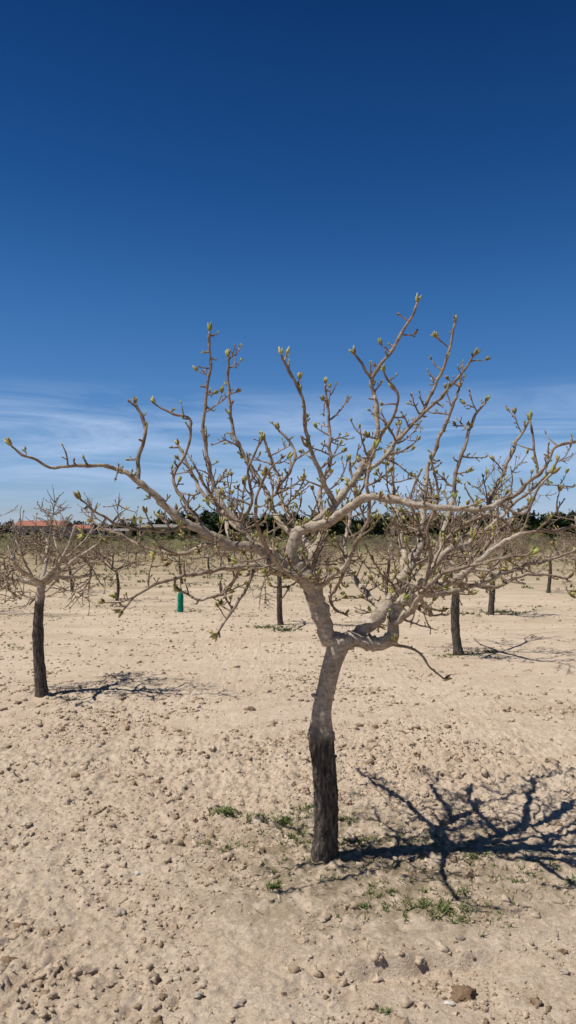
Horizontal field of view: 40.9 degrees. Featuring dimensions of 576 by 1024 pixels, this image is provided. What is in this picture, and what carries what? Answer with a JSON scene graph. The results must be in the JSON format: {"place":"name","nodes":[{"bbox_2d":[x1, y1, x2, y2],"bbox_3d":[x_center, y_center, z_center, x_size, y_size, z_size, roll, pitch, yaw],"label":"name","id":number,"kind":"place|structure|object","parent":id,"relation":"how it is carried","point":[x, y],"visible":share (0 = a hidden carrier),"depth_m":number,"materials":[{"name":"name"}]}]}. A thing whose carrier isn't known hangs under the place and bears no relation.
{"place":"outdoors","nodes":[
{"label":"outdoors","id":0,"kind":"place"},
{"bbox_2d":[0,534,575,1023],"bbox_3d":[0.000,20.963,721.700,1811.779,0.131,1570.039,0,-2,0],"label":"ground","id":1,"kind":"structure","parent":0,"point":[244,956],"depth_m":4.55,"materials":[{"name":"soil"}]},
{"bbox_2d":[0,506,18,543],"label":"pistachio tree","id":2,"kind":"object","parent":1,"relation":"on","point":[3,529],"visible":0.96,"depth_m":14.75,"materials":[{"name":"brown plant"}]},
{"bbox_2d":[12,521,73,539],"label":"farmhouse","id":3,"kind":"object","parent":1,"relation":"on","point":[41,525],"visible":0.49,"depth_m":179.97,"materials":[{"name":"tile"}]},
{"bbox_2d":[35,537,92,591],"bbox_3d":[-6.059,1.431,21.093,1.548,1.604,1.786,0,-2,0],"label":"pistachio tree","id":4,"kind":"object","parent":1,"relation":"on","point":[70,573],"visible":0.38,"depth_m":20.95,"materials":[{"name":"brown plant"}]},
{"bbox_2d":[0,484,151,697],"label":"pistachio tree","id":5,"kind":"object","parent":1,"relation":"on","point":[40,584],"visible":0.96,"depth_m":7.58,"materials":[{"name":"brown plant"}]},
{"bbox_2d":[73,525,95,537],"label":"farmhouse","id":6,"kind":"object","parent":1,"relation":"on","point":[86,530],"visible":0.22,"depth_m":200.55,"materials":[{"name":"tile"}]},
{"bbox_2d":[75,539,156,600],"bbox_3d":[-4.061,1.346,18.256,1.862,1.625,1.398,-1,-2,31],"label":"pistachio tree","id":7,"kind":"object","parent":1,"relation":"on","point":[117,577],"visible":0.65,"depth_m":18.19,"materials":[{"name":"brown plant"}]},
{"bbox_2d":[102,528,132,536],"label":"farm shed","id":8,"kind":"structure","parent":1,"relation":"on","point":[128,532],"depth_m":215.10,"materials":[{"name":"white metal"}]},
{"bbox_2d":[137,524,181,538],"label":"storage barn","id":9,"kind":"structure","parent":1,"relation":"on","point":[160,527],"depth_m":209.96,"materials":[{"name":"white metal"}]},
{"bbox_2d":[172,561,187,611],"bbox_3d":[-2.172,1.502,15.548,0.329,1.062,0.211,0,-2,-11],"label":"tree guard","id":10,"kind":"object","parent":1,"relation":"on","point":[180,605],"visible":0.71,"depth_m":15.53,"materials":[{"name":"green plastic"}]},
{"bbox_2d":[182,527,191,536],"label":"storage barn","id":11,"kind":"structure","parent":1,"relation":"on","point":[185,530],"depth_m":224.94,"materials":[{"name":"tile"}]},
{"bbox_2d":[220,517,337,624],"bbox_3d":[-0.129,0.999,12.993,2.094,2.000,1.842,0,-2,0],"label":"pistachio tree","id":12,"kind":"object","parent":1,"relation":"on","point":[279,606],"visible":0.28,"depth_m":13.21,"materials":[{"name":"brown plant"}]},
{"bbox_2d":[0,593,575,1023],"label":"soil clods","id":13,"kind":"object","parent":1,"relation":"on","point":[461,993],"visible":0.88,"depth_m":4.27,"materials":[{"name":"beige soil"}]},
{"bbox_2d":[0,535,575,583],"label":"distant orchard trees","id":14,"kind":"object","parent":1,"relation":"on","point":[326,554],"visible":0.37,"depth_m":37.83,"materials":[{"name":"brown plant"}]},
{"bbox_2d":[0,532,575,543],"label":"field scrub","id":15,"kind":"object","parent":1,"relation":"on","point":[158,536],"visible":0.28,"depth_m":145.65,"materials":[{"name":"green plant"}]},
{"bbox_2d":[0,507,575,537],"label":"distant pine trees","id":16,"kind":"object","parent":1,"relation":"on","point":[210,521],"visible":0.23,"depth_m":238.83,"materials":[{"name":"green plant"}]},
{"bbox_2d":[3,293,575,862],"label":"pistachio tree","id":17,"kind":"object","parent":1,"relation":"on","point":[389,609],"visible":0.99,"depth_m":3.74,"materials":[{"name":"brown plant"}]},
{"bbox_2d":[3,543,575,1016],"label":"grass","id":18,"kind":"structure","parent":1,"relation":"on","point":[443,909],"depth_m":3.97,"materials":[{"name":"green plant"}]},
{"bbox_2d":[76,773,574,1009],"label":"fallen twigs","id":19,"kind":"object","parent":1,"relation":"on","point":[371,857],"visible":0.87,"depth_m":3.69,"materials":[{"name":"plant"}]},
{"bbox_2d":[87,743,570,1007],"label":"stones","id":20,"kind":"object","parent":1,"relation":"on","point":[121,911],"visible":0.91,"depth_m":2.79,"materials":[{"name":"beige stone"}]},
{"bbox_2d":[357,518,423,594],"bbox_3d":[2.648,1.145,19.834,1.382,2.084,1.753,-1,-2,37],"label":"pistachio tree","id":21,"kind":"object","parent":1,"relation":"on","point":[384,553],"visible":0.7,"depth_m":19.73,"materials":[{"name":"brown plant"}]},
{"bbox_2d":[374,444,558,655],"bbox_3d":[2.314,0.562,10.207,2.274,2.784,3.759,0,-2,0],"label":"pistachio tree","id":22,"kind":"object","parent":1,"relation":"on","point":[456,637],"visible":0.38,"depth_m":10.11,"materials":[{"name":"brown plant"}]},
{"bbox_2d":[431,504,534,614],"bbox_3d":[3.828,0.905,15.317,1.901,2.339,2.530,0,-2,0],"label":"pistachio tree","id":23,"kind":"object","parent":1,"relation":"on","point":[490,611],"visible":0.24,"depth_m":15.04,"materials":[{"name":"brown plant"}]},
{"bbox_2d":[517,528,575,592],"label":"pistachio tree","id":24,"kind":"object","parent":1,"relation":"on","point":[550,555],"visible":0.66,"depth_m":20.49,"materials":[{"name":"brown plant"}]},
{"bbox_2d":[546,509,575,582],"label":"pistachio tree","id":25,"kind":"object","parent":1,"relation":"on","point":[573,543],"visible":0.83,"depth_m":12.61,"materials":[{"name":"brown plant"}]},
{"bbox_2d":[0,0,575,533],"label":"sky","id":26,"kind":"structure","parent":0,"point":[283,174],"materials":[{"name":"blue"}]}
]}

